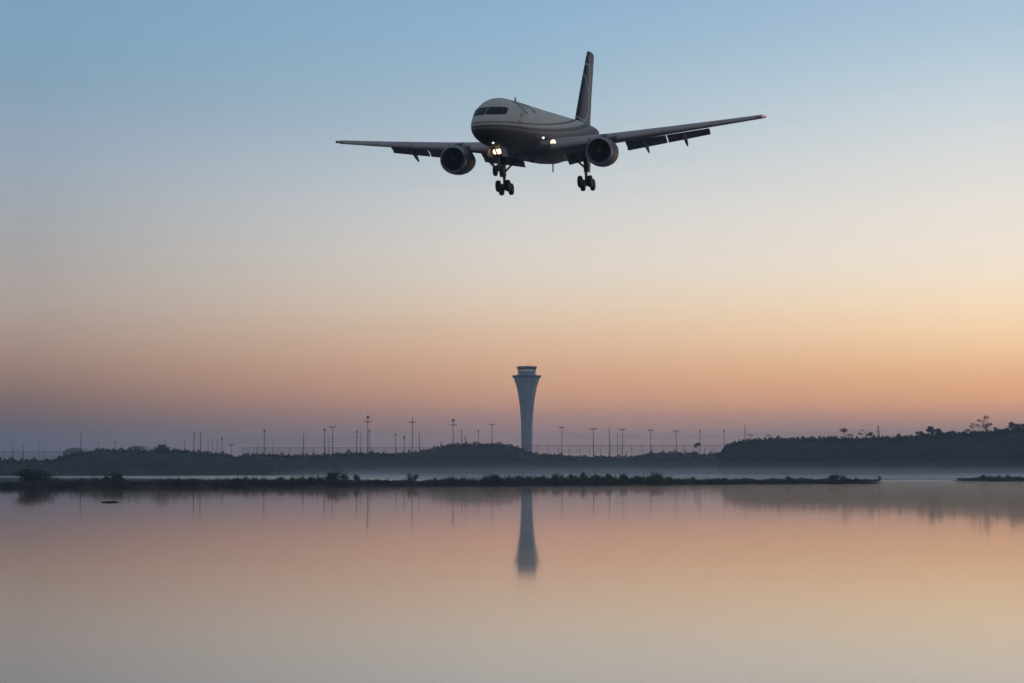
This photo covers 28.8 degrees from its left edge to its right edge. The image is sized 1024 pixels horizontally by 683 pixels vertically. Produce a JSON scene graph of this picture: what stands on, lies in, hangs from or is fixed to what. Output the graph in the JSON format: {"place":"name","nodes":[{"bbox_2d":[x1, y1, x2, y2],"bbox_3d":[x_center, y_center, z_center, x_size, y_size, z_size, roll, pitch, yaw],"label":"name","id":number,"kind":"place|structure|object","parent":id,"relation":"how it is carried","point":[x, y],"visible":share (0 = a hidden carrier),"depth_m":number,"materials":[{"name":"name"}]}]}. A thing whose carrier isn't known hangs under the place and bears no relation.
{"place":"outdoors","nodes":[
{"label":"outdoors","id":0,"kind":"place"},
{"bbox_2d":[239,436,359,442],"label":"overhead cable","id":1,"kind":"object","parent":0,"point":[288,438],"visible":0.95,"depth_m":1418.35,"materials":[{"name":"black metal"}]},
{"bbox_2d":[0,445,718,475],"bbox_3d":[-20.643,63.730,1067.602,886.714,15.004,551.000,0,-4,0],"label":"hills","id":2,"kind":"structure","parent":0,"point":[506,469],"depth_m":920.35,"materials":[{"name":"plant"}]},
{"bbox_2d":[2,452,79,460],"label":"perimeter fence","id":3,"kind":"object","parent":2,"relation":"on","point":[32,455],"visible":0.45,"depth_m":1018.31,"materials":[{"name":"metal"}]},
{"bbox_2d":[154,445,170,450],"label":"hut","id":4,"kind":"object","parent":2,"relation":"on","point":[163,447],"visible":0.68,"depth_m":956.12,"materials":[{"name":"grey"}]},
{"bbox_2d":[242,448,429,455],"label":"perimeter fence","id":5,"kind":"object","parent":2,"relation":"on","point":[329,450],"visible":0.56,"depth_m":1128.32,"materials":[{"name":"metal"}]},
{"bbox_2d":[0,441,720,474],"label":"hillside scrub","id":6,"kind":"object","parent":2,"relation":"on","point":[228,456],"visible":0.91,"depth_m":942.63,"materials":[{"name":"green plant"}]},
{"bbox_2d":[531,445,719,457],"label":"perimeter fence","id":7,"kind":"object","parent":2,"relation":"on","point":[625,449],"visible":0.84,"depth_m":1188.26,"materials":[{"name":"metal"}]},
{"bbox_2d":[689,442,700,454],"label":"tree","id":8,"kind":"object","parent":2,"relation":"on","point":[697,444],"visible":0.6,"depth_m":1213.73,"materials":[{"name":"green plant"}]},
{"bbox_2d":[0,478,873,487],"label":"islet ground","id":9,"kind":"structure","parent":0,"point":[425,484],"depth_m":442.99,"materials":[{"name":"soil"}]},
{"bbox_2d":[13,469,56,481],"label":"bush","id":10,"kind":"object","parent":9,"relation":"on","point":[28,474],"visible":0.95,"depth_m":414.97,"materials":[{"name":"green plant"}]},
{"bbox_2d":[102,472,126,481],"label":"bush","id":11,"kind":"object","parent":9,"relation":"on","point":[118,477],"visible":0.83,"depth_m":420.61,"materials":[{"name":"green plant"}]},
{"bbox_2d":[324,470,349,480],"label":"bush","id":12,"kind":"object","parent":9,"relation":"on","point":[342,476],"visible":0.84,"depth_m":436.13,"materials":[{"name":"green plant"}]},
{"bbox_2d":[406,473,419,480],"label":"bush","id":13,"kind":"object","parent":9,"relation":"on","point":[414,477],"visible":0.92,"depth_m":443.77,"materials":[{"name":"green plant"}]},
{"bbox_2d":[0,471,877,485],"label":"reeds","id":14,"kind":"object","parent":9,"relation":"on","point":[312,480],"visible":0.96,"depth_m":436.98,"materials":[{"name":"plant"}]},
{"bbox_2d":[481,473,499,479],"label":"bush","id":15,"kind":"object","parent":9,"relation":"on","point":[491,477],"visible":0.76,"depth_m":451.58,"materials":[{"name":"green plant"}]},
{"bbox_2d":[551,473,562,478],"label":"bush","id":16,"kind":"object","parent":9,"relation":"on","point":[555,476],"visible":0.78,"depth_m":459.78,"materials":[{"name":"green plant"}]},
{"bbox_2d":[619,473,628,479],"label":"bush","id":17,"kind":"object","parent":9,"relation":"on","point":[624,476],"visible":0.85,"depth_m":468.38,"materials":[{"name":"green plant"}]},
{"bbox_2d":[649,472,663,478],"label":"bush","id":18,"kind":"object","parent":9,"relation":"on","point":[655,475],"visible":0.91,"depth_m":472.42,"materials":[{"name":"green plant"}]},
{"bbox_2d":[829,474,846,479],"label":"bush","id":19,"kind":"object","parent":9,"relation":"on","point":[833,476],"visible":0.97,"depth_m":495.16,"materials":[{"name":"green plant"}]},
{"bbox_2d":[0,474,1023,682],"bbox_3d":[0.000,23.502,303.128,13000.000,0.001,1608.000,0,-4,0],"label":"lake water","id":20,"kind":"structure","parent":0,"point":[903,579],"depth_m":81.00,"materials":[{"name":"grey liquid"}]},
{"bbox_2d":[0,0,1023,461],"label":"sky","id":21,"kind":"structure","parent":0,"point":[190,245],"materials":[{"name":"blue"}]},
{"bbox_2d":[336,51,765,195],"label":"airliner","id":22,"kind":"object","parent":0,"point":[505,132],"visible":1,"depth_m":166.91,"materials":[{"name":"grey metal"}]},
{"bbox_2d":[676,432,742,438],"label":"overhead cable","id":23,"kind":"object","parent":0,"point":[708,436],"visible":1,"depth_m":1418.53,"materials":[{"name":"black metal"}]},
{"bbox_2d":[752,430,875,436],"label":"overhead cable","id":24,"kind":"object","parent":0,"point":[824,432],"visible":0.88,"depth_m":1418.59,"materials":[{"name":"black metal"}]},
{"bbox_2d":[702,433,1023,474],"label":"wooded hills","id":25,"kind":"structure","parent":0,"point":[713,467],"depth_m":944.74,"materials":[{"name":"plant"}]},
{"bbox_2d":[839,428,854,441],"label":"tree","id":26,"kind":"object","parent":25,"relation":"on","point":[842,430],"visible":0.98,"depth_m":994.09,"materials":[{"name":"green plant"}]},
{"bbox_2d":[847,430,870,442],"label":"tree","id":27,"kind":"object","parent":25,"relation":"on","point":[859,434],"visible":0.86,"depth_m":988.13,"materials":[{"name":"green plant"}]},
{"bbox_2d":[719,427,1023,471],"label":"woodland","id":28,"kind":"object","parent":25,"relation":"on","point":[886,438],"visible":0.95,"depth_m":962.73,"materials":[{"name":"green plant"}]},
{"bbox_2d":[913,431,929,438],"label":"tree","id":29,"kind":"object","parent":25,"relation":"on","point":[920,433],"visible":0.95,"depth_m":979.35,"materials":[{"name":"green plant"}]},
{"bbox_2d":[924,425,945,437],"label":"tree","id":30,"kind":"object","parent":25,"relation":"on","point":[930,429],"visible":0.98,"depth_m":972.98,"materials":[{"name":"green plant"}]},
{"bbox_2d":[970,415,991,433],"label":"tree","id":31,"kind":"object","parent":25,"relation":"on","point":[984,426],"visible":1,"depth_m":966.97,"materials":[{"name":"green plant"}]},
{"bbox_2d":[1001,422,1016,432],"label":"tree","id":32,"kind":"object","parent":25,"relation":"on","point":[1011,425],"visible":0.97,"depth_m":960.33,"materials":[{"name":"green plant"}]},
{"bbox_2d":[1010,423,1023,432],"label":"tree","id":33,"kind":"object","parent":25,"relation":"on","point":[1019,425],"visible":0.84,"depth_m":958.79,"materials":[{"name":"green plant"}]},
{"bbox_2d":[954,479,1023,480],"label":"islet ground","id":34,"kind":"structure","parent":0,"point":[988,480],"depth_m":566.43,"materials":[{"name":"soil"}]},
{"bbox_2d":[957,473,1023,479],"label":"reeds","id":35,"kind":"object","parent":34,"relation":"on","point":[999,477],"visible":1,"depth_m":565.07,"materials":[{"name":"plant"}]},
{"bbox_3d":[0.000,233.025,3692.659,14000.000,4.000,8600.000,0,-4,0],"label":"ground","id":36,"kind":"structure","parent":0,"visible":0},
{"bbox_2d":[63,448,90,456],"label":"hangar","id":37,"kind":"structure","parent":36,"relation":"on","point":[68,451],"depth_m":1597.15,"materials":[{"name":"metal"}]},
{"bbox_2d":[126,446,151,452],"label":"hangar","id":38,"kind":"structure","parent":36,"relation":"on","point":[142,448],"depth_m":1597.30,"materials":[{"name":"metal"}]},
{"bbox_2d":[329,426,335,455],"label":"lamp mast","id":39,"kind":"object","parent":36,"relation":"on","point":[332,437],"visible":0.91,"depth_m":1318.45,"materials":[{"name":"metal"}]},
{"bbox_2d":[364,415,369,451],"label":"lamp mast","id":40,"kind":"object","parent":36,"relation":"on","point":[367,432],"visible":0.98,"depth_m":1318.59,"materials":[{"name":"metal"}]},
{"bbox_2d":[409,417,415,451],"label":"cross arm mast","id":41,"kind":"object","parent":36,"relation":"on","point":[412,421],"visible":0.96,"depth_m":1318.73,"materials":[{"name":"metal"}]},
{"bbox_2d":[512,364,540,451],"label":"control tower","id":42,"kind":"structure","parent":36,"relation":"on","point":[526,378],"depth_m":1694.45,"materials":[{"name":"concrete"}]},
{"bbox_2d":[590,428,596,457],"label":"lamp mast","id":43,"kind":"object","parent":36,"relation":"on","point":[593,440],"visible":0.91,"depth_m":1318.27,"materials":[{"name":"metal"}]},
{"bbox_2d":[620,429,624,456],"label":"lamp mast","id":44,"kind":"object","parent":36,"relation":"on","point":[622,441],"visible":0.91,"depth_m":1448.09,"materials":[{"name":"metal"}]}
]}

